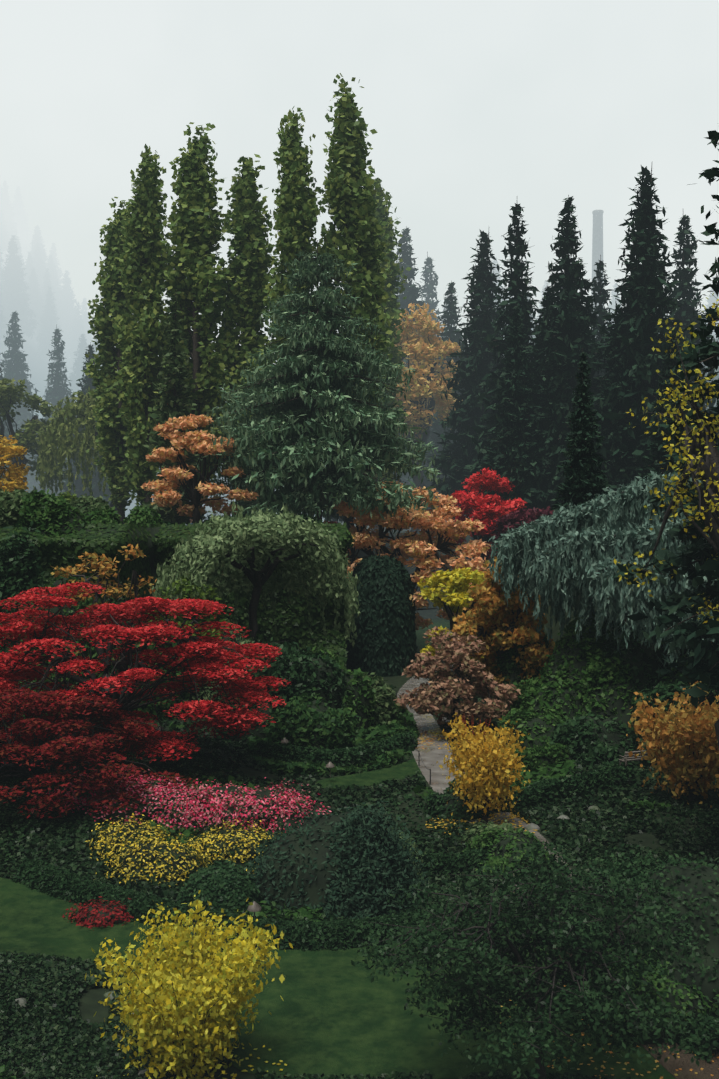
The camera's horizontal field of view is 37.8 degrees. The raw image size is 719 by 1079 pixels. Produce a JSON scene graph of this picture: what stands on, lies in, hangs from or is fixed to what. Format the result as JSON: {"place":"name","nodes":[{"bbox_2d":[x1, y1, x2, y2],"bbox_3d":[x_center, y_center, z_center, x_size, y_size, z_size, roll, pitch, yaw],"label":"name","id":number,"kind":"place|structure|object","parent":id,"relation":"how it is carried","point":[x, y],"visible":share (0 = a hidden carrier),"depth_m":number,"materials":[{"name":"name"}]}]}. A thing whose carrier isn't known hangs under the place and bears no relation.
{"place":"outdoors","nodes":[
{"label":"outdoors","id":0,"kind":"place"},
{"bbox_2d":[0,252,718,1078],"bbox_3d":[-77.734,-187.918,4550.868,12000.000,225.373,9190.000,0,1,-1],"label":"ground","id":1,"kind":"structure","parent":0,"point":[90,998],"depth_m":45.28,"materials":[{"name":"green plant"}]},
{"bbox_2d":[0,435,28,492],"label":"orange tree","id":2,"kind":"object","parent":1,"relation":"on","point":[13,476],"visible":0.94,"depth_m":98.44,"materials":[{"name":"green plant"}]},
{"bbox_2d":[0,488,29,527],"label":"shrub","id":3,"kind":"object","parent":1,"relation":"on","point":[10,502],"visible":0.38,"depth_m":70.55,"materials":[{"name":"green plant"}]},
{"bbox_2d":[0,235,39,338],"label":"conifer tree","id":4,"kind":"object","parent":1,"relation":"on","point":[13,296],"visible":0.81,"depth_m":402.39,"materials":[{"name":"grey plant"}]},
{"bbox_2d":[0,311,39,490],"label":"fir tree","id":5,"kind":"object","parent":1,"relation":"on","point":[18,368],"visible":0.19,"depth_m":207.41,"materials":[{"name":"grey plant"}]},
{"bbox_2d":[6,186,33,258],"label":"conifer tree","id":6,"kind":"object","parent":1,"relation":"on","point":[19,219],"visible":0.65,"depth_m":516.75,"materials":[{"name":"grey plant"}]},
{"bbox_2d":[0,513,45,719],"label":"shrub","id":7,"kind":"object","parent":1,"relation":"on","point":[19,573],"visible":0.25,"depth_m":61.37,"materials":[{"name":"green plant"}]},
{"bbox_2d":[0,376,67,485],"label":"gold tree","id":8,"kind":"object","parent":1,"relation":"on","point":[10,396],"visible":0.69,"depth_m":119.39,"materials":[{"name":"green plant"}]},
{"bbox_2d":[27,267,44,334],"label":"conifer tree","id":9,"kind":"object","parent":1,"relation":"on","point":[36,304],"visible":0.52,"depth_m":430.25,"materials":[{"name":"grey plant"}]},
{"bbox_2d":[33,286,65,362],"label":"conifer tree","id":10,"kind":"object","parent":1,"relation":"on","point":[48,319],"visible":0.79,"depth_m":418.72,"materials":[{"name":"grey plant"}]},
{"bbox_2d":[27,324,76,495],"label":"fir tree","id":11,"kind":"object","parent":1,"relation":"on","point":[58,391],"visible":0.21,"depth_m":197.90,"materials":[{"name":"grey plant"}]},
{"bbox_2d":[14,489,91,535],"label":"shrub","id":12,"kind":"object","parent":1,"relation":"on","point":[48,514],"visible":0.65,"depth_m":70.12,"materials":[{"name":"green plant"}]},
{"bbox_2d":[16,557,116,719],"bbox_3d":[-16.982,9.819,61.197,5.794,17.678,5.298,-1,1,-39],"label":"shrub","id":13,"kind":"object","parent":1,"relation":"on","point":[67,611],"visible":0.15,"depth_m":60.13,"materials":[{"name":"green plant"}]},
{"bbox_2d":[57,270,81,355],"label":"conifer tree","id":14,"kind":"object","parent":1,"relation":"on","point":[69,301],"visible":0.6,"depth_m":470.33,"materials":[{"name":"grey plant"}]},
{"bbox_2d":[54,342,110,505],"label":"fir tree","id":15,"kind":"object","parent":1,"relation":"on","point":[78,483],"visible":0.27,"depth_m":147.42,"materials":[{"name":"green plant"}]},
{"bbox_2d":[0,686,195,818],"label":"maple tree","id":16,"kind":"object","parent":1,"relation":"on","point":[34,766],"visible":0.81,"depth_m":40.60,"materials":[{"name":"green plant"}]},
{"bbox_2d":[63,896,133,930],"bbox_3d":[-7.783,11.218,31.349,2.319,0.889,1.808,0,1,-1],"label":"flower bed","id":17,"kind":"object","parent":1,"relation":"on","point":[91,914],"visible":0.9,"depth_m":31.07,"materials":[{"name":"red plant"}]},
{"bbox_2d":[33,387,167,509],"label":"willow tree","id":18,"kind":"object","parent":1,"relation":"on","point":[61,430],"visible":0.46,"depth_m":113.50,"materials":[{"name":"green plant"}]},
{"bbox_2d":[51,544,156,721],"bbox_3d":[-13.664,5.369,56.456,5.217,10.310,4.040,0,1,9],"label":"tree","id":19,"kind":"object","parent":1,"relation":"on","point":[100,573],"visible":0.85,"depth_m":56.15,"materials":[{"name":"orange plant"}]},
{"bbox_2d":[81,197,141,523],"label":"poplar tree","id":20,"kind":"object","parent":1,"relation":"on","point":[109,426],"visible":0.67,"depth_m":99.32,"materials":[{"name":"green plant"}]},
{"bbox_2d":[85,813,179,857],"bbox_3d":[-8.104,10.774,37.443,3.540,2.074,2.784,0,1,-19],"label":"flower bed","id":21,"kind":"object","parent":1,"relation":"on","point":[127,831],"visible":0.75,"depth_m":36.99,"materials":[{"name":"plant"}]},
{"bbox_2d":[103,144,172,506],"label":"poplar tree","id":22,"kind":"object","parent":1,"relation":"on","point":[144,245],"visible":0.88,"depth_m":95.30,"materials":[{"name":"green plant"}]},
{"bbox_2d":[82,770,201,824],"bbox_3d":[-8.517,10.235,40.990,5.159,2.635,3.834,0,1,-1],"label":"flower bed","id":23,"kind":"object","parent":1,"relation":"on","point":[150,798],"visible":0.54,"depth_m":39.82,"materials":[{"name":"red plant"}]},
{"bbox_2d":[0,580,290,763],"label":"red maple tree","id":24,"kind":"object","parent":1,"relation":"on","point":[124,680],"visible":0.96,"depth_m":45.94,"materials":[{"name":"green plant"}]},
{"bbox_2d":[112,626,190,720],"bbox_3d":[-12.472,9.353,60.996,5.207,9.290,5.021,1,1,39],"label":"shrub","id":25,"kind":"object","parent":1,"relation":"on","point":[160,707],"visible":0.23,"depth_m":59.69,"materials":[{"name":"green plant"}]},
{"bbox_2d":[96,829,216,889],"bbox_3d":[-6.709,10.966,35.432,4.728,2.344,3.514,0,1,-1],"label":"flower bed","id":26,"kind":"object","parent":1,"relation":"on","point":[154,860],"visible":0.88,"depth_m":34.78,"materials":[{"name":"yellow plant"}]},
{"bbox_2d":[0,522,347,670],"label":"hedge","id":27,"kind":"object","parent":1,"relation":"on","point":[159,542],"depth_m":74.17,"materials":[{"name":"green plant"}]},
{"bbox_2d":[142,296,208,525],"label":"hemlock tree","id":28,"kind":"object","parent":1,"relation":"on","point":[173,406],"visible":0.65,"depth_m":91.77,"materials":[{"name":"green plant"}]},
{"bbox_2d":[128,769,228,833],"bbox_3d":[-7.088,10.418,41.129,5.880,2.404,3.974,0,1,24],"label":"flower bed","id":29,"kind":"object","parent":1,"relation":"on","point":[174,813],"visible":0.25,"depth_m":39.94,"materials":[{"name":"pink plant"}]},
{"bbox_2d":[136,574,238,709],"bbox_3d":[-10.392,6.649,63.328,6.491,9.163,6.248,0,1,-1],"label":"japanese maple","id":30,"kind":"object","parent":1,"relation":"on","point":[193,619],"visible":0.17,"depth_m":62.53,"materials":[{"name":"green plant"}]},
{"bbox_2d":[85,890,292,1078],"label":"yellow bush","id":31,"kind":"object","parent":1,"relation":"on","point":[189,1005],"visible":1,"depth_m":22.05,"materials":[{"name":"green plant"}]},
{"bbox_2d":[153,122,238,521],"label":"poplar tree","id":32,"kind":"object","parent":1,"relation":"on","point":[191,279],"visible":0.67,"depth_m":94.36,"materials":[{"name":"green plant"}]},
{"bbox_2d":[140,414,258,522],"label":"orange maple tree","id":33,"kind":"object","parent":1,"relation":"on","point":[200,442],"visible":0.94,"depth_m":85.91,"materials":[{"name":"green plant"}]},
{"bbox_2d":[176,857,261,912],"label":"round shrub","id":34,"kind":"object","parent":1,"relation":"on","point":[227,885],"visible":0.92,"depth_m":32.03,"materials":[{"name":"green plant"}]},
{"bbox_2d":[186,618,261,717],"bbox_3d":[-7.575,9.372,62.095,5.225,9.362,3.768,1,1,35],"label":"shrub","id":35,"kind":"object","parent":1,"relation":"on","point":[239,639],"visible":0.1,"depth_m":61.69,"materials":[{"name":"green plant"}]},
{"bbox_2d":[187,819,281,865],"bbox_3d":[-4.413,11.105,37.599,4.410,2.088,3.391,-1,1,-28],"label":"flower bed","id":36,"kind":"object","parent":1,"relation":"on","point":[236,846],"visible":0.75,"depth_m":36.78,"materials":[{"name":"yellow plant"}]},
{"bbox_2d":[212,154,277,512],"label":"poplar tree","id":37,"kind":"object","parent":1,"relation":"on","point":[241,301],"visible":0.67,"depth_m":96.38,"materials":[{"name":"green plant"}]},
{"bbox_2d":[209,662,282,743],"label":"shrub","id":38,"kind":"object","parent":1,"relation":"on","point":[258,731],"visible":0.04,"depth_m":53.66,"materials":[{"name":"green plant"}]},
{"bbox_2d":[151,500,360,645],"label":"weeping tree","id":39,"kind":"object","parent":1,"relation":"on","point":[200,562],"visible":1,"depth_m":65.57,"materials":[{"name":"green plant"}]},
{"bbox_2d":[202,777,320,831],"bbox_3d":[-3.929,10.760,41.471,5.188,2.678,3.985,0,1,-20],"label":"flower bed","id":40,"kind":"object","parent":1,"relation":"on","point":[255,812],"visible":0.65,"depth_m":40.17,"materials":[{"name":"pink plant"}]},
{"bbox_2d":[11,858,531,950],"bbox_3d":[-2.693,11.101,32.080,17.767,0.922,5.481,0,1,4],"label":"ground cover","id":41,"kind":"object","parent":1,"relation":"on","point":[42,876],"visible":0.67,"depth_m":30.78,"materials":[{"name":"green plant"}]},
{"bbox_2d":[262,106,323,513],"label":"poplar tree","id":42,"kind":"object","parent":1,"relation":"on","point":[296,212],"visible":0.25,"depth_m":93.42,"materials":[{"name":"green plant"}]},
{"bbox_2d":[265,788,331,831],"bbox_3d":[-2.360,10.887,40.885,3.190,2.413,2.427,0,1,-1],"label":"flower bed","id":43,"kind":"object","parent":1,"relation":"on","point":[288,811],"visible":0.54,"depth_m":40.27,"materials":[{"name":"plant"}]},
{"bbox_2d":[250,637,351,718],"bbox_3d":[-3.740,9.470,57.163,6.412,8.661,7.044,0,1,-1],"label":"shrub","id":44,"kind":"object","parent":1,"relation":"on","point":[300,670],"visible":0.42,"depth_m":55.36,"materials":[{"name":"green plant"}]},
{"bbox_2d":[253,687,360,749],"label":"shrub","id":45,"kind":"object","parent":1,"relation":"on","point":[310,719],"visible":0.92,"depth_m":52.13,"materials":[{"name":"green plant"}]},
{"bbox_2d":[177,240,448,533],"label":"conifer tree","id":46,"kind":"object","parent":1,"relation":"on","point":[294,446],"visible":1,"depth_m":87.21,"materials":[{"name":"green plant"}]},
{"bbox_2d":[246,702,420,776],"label":"fern plants","id":47,"kind":"object","parent":1,"relation":"on","point":[374,733],"visible":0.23,"depth_m":51.20,"materials":[{"name":"green plant"}]},
{"bbox_2d":[0,717,671,1078],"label":"bergenia plants","id":48,"kind":"object","parent":1,"relation":"on","point":[542,775],"visible":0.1,"depth_m":44.55,"materials":[{"name":"green plant"}]},
{"bbox_2d":[256,731,418,767],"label":"hedge row","id":49,"kind":"object","parent":1,"relation":"on","point":[354,755],"visible":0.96,"depth_m":50.16,"materials":[{"name":"green plant"}]},
{"bbox_2d":[0,877,675,1078],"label":"lawn","id":50,"kind":"structure","parent":1,"relation":"on","point":[335,1012],"depth_m":25.43,"materials":[{"name":"green plant"}]},
{"bbox_2d":[312,646,376,729],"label":"shrub","id":51,"kind":"object","parent":1,"relation":"on","point":[360,701],"visible":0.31,"depth_m":58.58,"materials":[{"name":"green plant"}]},
{"bbox_2d":[248,800,443,918],"bbox_3d":[-0.713,11.313,33.620,6.085,6.527,6.004,0,1,-16],"label":"shrub","id":52,"kind":"object","parent":1,"relation":"on","point":[357,860],"visible":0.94,"depth_m":32.48,"materials":[{"name":"green plant"}]},
{"bbox_2d":[310,73,398,528],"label":"poplar tree","id":53,"kind":"object","parent":1,"relation":"on","point":[351,202],"visible":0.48,"depth_m":94.42,"materials":[{"name":"green plant"}]},
{"bbox_2d":[0,714,717,998],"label":"dark periwinkle plants","id":54,"kind":"object","parent":1,"relation":"on","point":[427,816],"visible":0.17,"depth_m":42.13,"materials":[{"name":"green plant"}]},
{"bbox_2d":[0,684,718,1078],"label":"ground cover plants","id":55,"kind":"object","parent":1,"relation":"on","point":[38,1022],"visible":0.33,"depth_m":37.27,"materials":[{"name":"green plant"}]},
{"bbox_2d":[315,758,420,788],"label":"lawn","id":56,"kind":"structure","parent":1,"relation":"on","point":[400,771],"depth_m":48.76,"materials":[{"name":"green plant"}]},
{"bbox_2d":[362,671,398,725],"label":"shrub","id":57,"kind":"object","parent":1,"relation":"on","point":[384,707],"visible":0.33,"depth_m":60.58,"materials":[{"name":"green plant"}]},
{"bbox_2d":[346,554,417,676],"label":"clipped shrub","id":58,"kind":"object","parent":1,"relation":"on","point":[386,638],"visible":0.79,"depth_m":81.14,"materials":[{"name":"green plant"}]},
{"bbox_2d":[364,174,410,531],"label":"poplar tree","id":59,"kind":"object","parent":1,"relation":"on","point":[391,309],"visible":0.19,"depth_m":116.71,"materials":[{"name":"green plant"}]},
{"bbox_2d":[324,481,490,629],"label":"orange maple tree","id":60,"kind":"object","parent":1,"relation":"on","point":[422,551],"visible":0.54,"depth_m":86.78,"materials":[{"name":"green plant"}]},
{"bbox_2d":[393,226,433,529],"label":"fir tree","id":61,"kind":"object","parent":1,"relation":"on","point":[411,294],"visible":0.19,"depth_m":168.78,"materials":[{"name":"green plant"}]},
{"bbox_2d":[390,302,462,532],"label":"peach tree","id":62,"kind":"object","parent":1,"relation":"on","point":[425,349],"visible":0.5,"depth_m":134.82,"materials":[{"name":"orange plant"}]},
{"bbox_2d":[418,252,445,432],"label":"fir tree","id":63,"kind":"object","parent":1,"relation":"on","point":[427,288],"visible":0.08,"depth_m":199.13,"materials":[{"name":"green plant"}]},
{"bbox_2d":[409,281,467,525],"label":"fir tree","id":64,"kind":"object","parent":1,"relation":"on","point":[449,333],"visible":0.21,"depth_m":148.89,"materials":[{"name":"green plant"}]},
{"bbox_2d":[417,567,491,678],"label":"yellow maple tree","id":65,"kind":"object","parent":1,"relation":"on","point":[461,580],"visible":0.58,"depth_m":78.53,"materials":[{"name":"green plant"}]},
{"bbox_2d":[393,626,520,730],"bbox_3d":[5.571,8.171,58.332,6.436,6.687,6.403,0,1,-24],"label":"dusty pink tree","id":66,"kind":"object","parent":1,"relation":"on","point":[441,696],"visible":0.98,"depth_m":57.49,"materials":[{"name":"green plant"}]},
{"bbox_2d":[422,781,496,820],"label":"shrub","id":67,"kind":"object","parent":1,"relation":"on","point":[444,806],"visible":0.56,"depth_m":42.31,"materials":[{"name":"green plant"}]},
{"bbox_2d":[427,229,507,521],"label":"fir tree","id":68,"kind":"object","parent":1,"relation":"on","point":[465,416],"visible":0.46,"depth_m":116.51,"materials":[{"name":"green plant"}]},
{"bbox_2d":[418,832,536,873],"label":"hedge row","id":69,"kind":"object","parent":1,"relation":"on","point":[447,863],"visible":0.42,"depth_m":35.97,"materials":[{"name":"green plant"}]},
{"bbox_2d":[436,712,530,824],"bbox_3d":[5.145,9.205,41.077,3.503,4.943,3.769,-1,1,-40],"label":"shrub","id":70,"kind":"object","parent":1,"relation":"on","point":[483,768],"visible":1,"depth_m":40.63,"materials":[{"name":"yellow plant"}]},
{"bbox_2d":[440,467,526,570],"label":"red tree","id":71,"kind":"object","parent":1,"relation":"on","point":[487,509],"visible":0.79,"depth_m":98.23,"materials":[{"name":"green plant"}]},
{"bbox_2d":[449,556,554,686],"bbox_3d":[8.756,6.167,64.066,6.747,10.597,7.022,0,1,-1],"label":"bronze tree","id":72,"kind":"object","parent":1,"relation":"on","point":[493,615],"visible":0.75,"depth_m":62.28,"materials":[{"name":"orange plant"}]},
{"bbox_2d":[462,203,543,491],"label":"fir tree","id":73,"kind":"object","parent":1,"relation":"on","point":[514,288],"visible":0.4,"depth_m":107.33,"materials":[{"name":"green plant"}]},
{"bbox_2d":[459,823,553,874],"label":"shrub","id":74,"kind":"object","parent":1,"relation":"on","point":[500,846],"visible":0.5,"depth_m":36.38,"materials":[{"name":"green plant"}]},
{"bbox_2d":[454,742,577,769],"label":"hedge row","id":75,"kind":"object","parent":1,"relation":"on","point":[539,756],"visible":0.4,"depth_m":50.99,"materials":[{"name":"green plant"}]},
{"bbox_2d":[480,304,555,515],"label":"fir tree","id":76,"kind":"object","parent":1,"relation":"on","point":[516,397],"visible":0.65,"depth_m":101.75,"materials":[{"name":"green plant"}]},
{"bbox_2d":[484,506,553,540],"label":"purple tree","id":77,"kind":"object","parent":1,"relation":"on","point":[510,521],"visible":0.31,"depth_m":94.31,"materials":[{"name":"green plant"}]},
{"bbox_2d":[492,623,553,719],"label":"bank shrub","id":78,"kind":"object","parent":1,"relation":"on","point":[507,665],"visible":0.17,"depth_m":62.77,"materials":[{"name":"green plant"}]},
{"bbox_2d":[497,708,563,749],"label":"bank shrub","id":79,"kind":"object","parent":1,"relation":"on","point":[540,728],"visible":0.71,"depth_m":54.59,"materials":[{"name":"green plant"}]},
{"bbox_2d":[351,840,718,1078],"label":"shrub","id":80,"kind":"object","parent":1,"relation":"on","point":[551,995],"visible":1,"depth_m":19.84,"materials":[{"name":"green plant"}]},
{"bbox_2d":[443,763,638,812],"bbox_3d":[7.944,10.725,46.317,9.204,1.118,3.748,-1,1,-36],"label":"hedge row","id":81,"kind":"object","parent":1,"relation":"on","point":[602,778],"visible":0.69,"depth_m":45.44,"materials":[{"name":"green plant"}]},
{"bbox_2d":[509,285,577,508],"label":"fir tree","id":82,"kind":"object","parent":1,"relation":"on","point":[540,369],"visible":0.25,"depth_m":102.39,"materials":[{"name":"green plant"}]},
{"bbox_2d":[510,675,583,721],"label":"bank shrub","id":83,"kind":"object","parent":1,"relation":"on","point":[538,697],"visible":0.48,"depth_m":56.51,"materials":[{"name":"green plant"}]},
{"bbox_2d":[520,195,606,506],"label":"fir tree","id":84,"kind":"object","parent":1,"relation":"on","point":[575,317],"visible":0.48,"depth_m":102.46,"materials":[{"name":"green plant"}]},
{"bbox_2d":[539,612,607,692],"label":"bank shrub","id":85,"kind":"object","parent":1,"relation":"on","point":[568,660],"visible":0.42,"depth_m":58.20,"materials":[{"name":"green plant"}]},
{"bbox_2d":[550,348,612,512],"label":"fir tree","id":86,"kind":"object","parent":1,"relation":"on","point":[579,483],"visible":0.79,"depth_m":79.30,"materials":[{"name":"green plant"}]},
{"bbox_2d":[549,712,637,765],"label":"bank shrub","id":87,"kind":"object","parent":1,"relation":"on","point":[591,737],"visible":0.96,"depth_m":52.24,"materials":[{"name":"green plant"}]},
{"bbox_2d":[591,210,603,331],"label":"chimney","id":88,"kind":"object","parent":1,"relation":"on","point":[597,243],"visible":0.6,"depth_m":299.49,"materials":[{"name":"concrete"}]},
{"bbox_2d":[589,255,613,405],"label":"fir tree","id":89,"kind":"object","parent":1,"relation":"on","point":[602,296],"visible":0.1,"depth_m":117.47,"materials":[{"name":"green plant"}]},
{"bbox_2d":[486,470,718,669],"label":"weeping tree","id":90,"kind":"object","parent":1,"relation":"on","point":[565,557],"visible":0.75,"depth_m":56.52,"materials":[{"name":"green plant"}]},
{"bbox_2d":[578,652,643,753],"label":"bank shrub","id":91,"kind":"object","parent":1,"relation":"on","point":[607,695],"visible":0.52,"depth_m":54.64,"materials":[{"name":"green plant"}]},
{"bbox_2d":[590,306,648,520],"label":"fir tree","id":92,"kind":"object","parent":1,"relation":"on","point":[609,424],"visible":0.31,"depth_m":98.87,"materials":[{"name":"green plant"}]},
{"bbox_2d":[554,839,718,1021],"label":"dark shrub","id":93,"kind":"object","parent":1,"relation":"on","point":[695,883],"visible":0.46,"depth_m":25.05,"materials":[{"name":"green plant"}]},
{"bbox_2d":[599,611,673,691],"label":"bank shrub","id":94,"kind":"object","parent":1,"relation":"on","point":[643,660],"visible":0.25,"depth_m":54.95,"materials":[{"name":"green plant"}]},
{"bbox_2d":[563,942,718,1044],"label":"dark shrub","id":95,"kind":"object","parent":1,"relation":"on","point":[681,995],"visible":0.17,"depth_m":23.93,"materials":[{"name":"green plant"}]},
{"bbox_2d":[578,165,711,513],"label":"fir tree","id":96,"kind":"object","parent":1,"relation":"on","point":[647,300],"visible":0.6,"depth_m":98.31,"materials":[{"name":"green plant"}]},
{"bbox_2d":[603,130,718,708],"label":"fir tree","id":97,"kind":"object","parent":1,"relation":"on","point":[702,659],"visible":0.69,"depth_m":33.87,"materials":[{"name":"green plant"}]},
{"bbox_2d":[638,326,691,480],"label":"fir tree","id":98,"kind":"object","parent":1,"relation":"on","point":[657,445],"visible":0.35,"depth_m":89.49,"materials":[{"name":"green plant"}]},
{"bbox_2d":[614,292,718,747],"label":"yellow birch tree","id":99,"kind":"object","parent":1,"relation":"on","point":[705,471],"visible":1,"depth_m":30.65,"materials":[{"name":"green plant"}]},
{"bbox_2d":[626,681,718,807],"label":"shrub","id":100,"kind":"object","parent":1,"relation":"on","point":[684,744],"visible":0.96,"depth_m":43.83,"materials":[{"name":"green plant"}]},
{"bbox_2d":[630,673,718,770],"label":"bank shrub","id":101,"kind":"object","parent":1,"relation":"on","point":[665,691],"visible":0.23,"depth_m":51.08,"materials":[{"name":"green plant"}]},
{"bbox_2d":[664,215,718,444],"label":"fir tree","id":102,"kind":"object","parent":1,"relation":"on","point":[685,315],"visible":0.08,"depth_m":111.45,"materials":[{"name":"green plant"}]},
{"bbox_2d":[668,1012,718,1062],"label":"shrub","id":103,"kind":"object","parent":1,"relation":"on","point":[713,1019],"visible":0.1,"depth_m":23.55,"materials":[{"name":"green plant"}]},
{"bbox_2d":[0,0,718,388],"label":"sky","id":104,"kind":"structure","parent":0,"point":[478,109],"materials":[{"name":"white"}]},
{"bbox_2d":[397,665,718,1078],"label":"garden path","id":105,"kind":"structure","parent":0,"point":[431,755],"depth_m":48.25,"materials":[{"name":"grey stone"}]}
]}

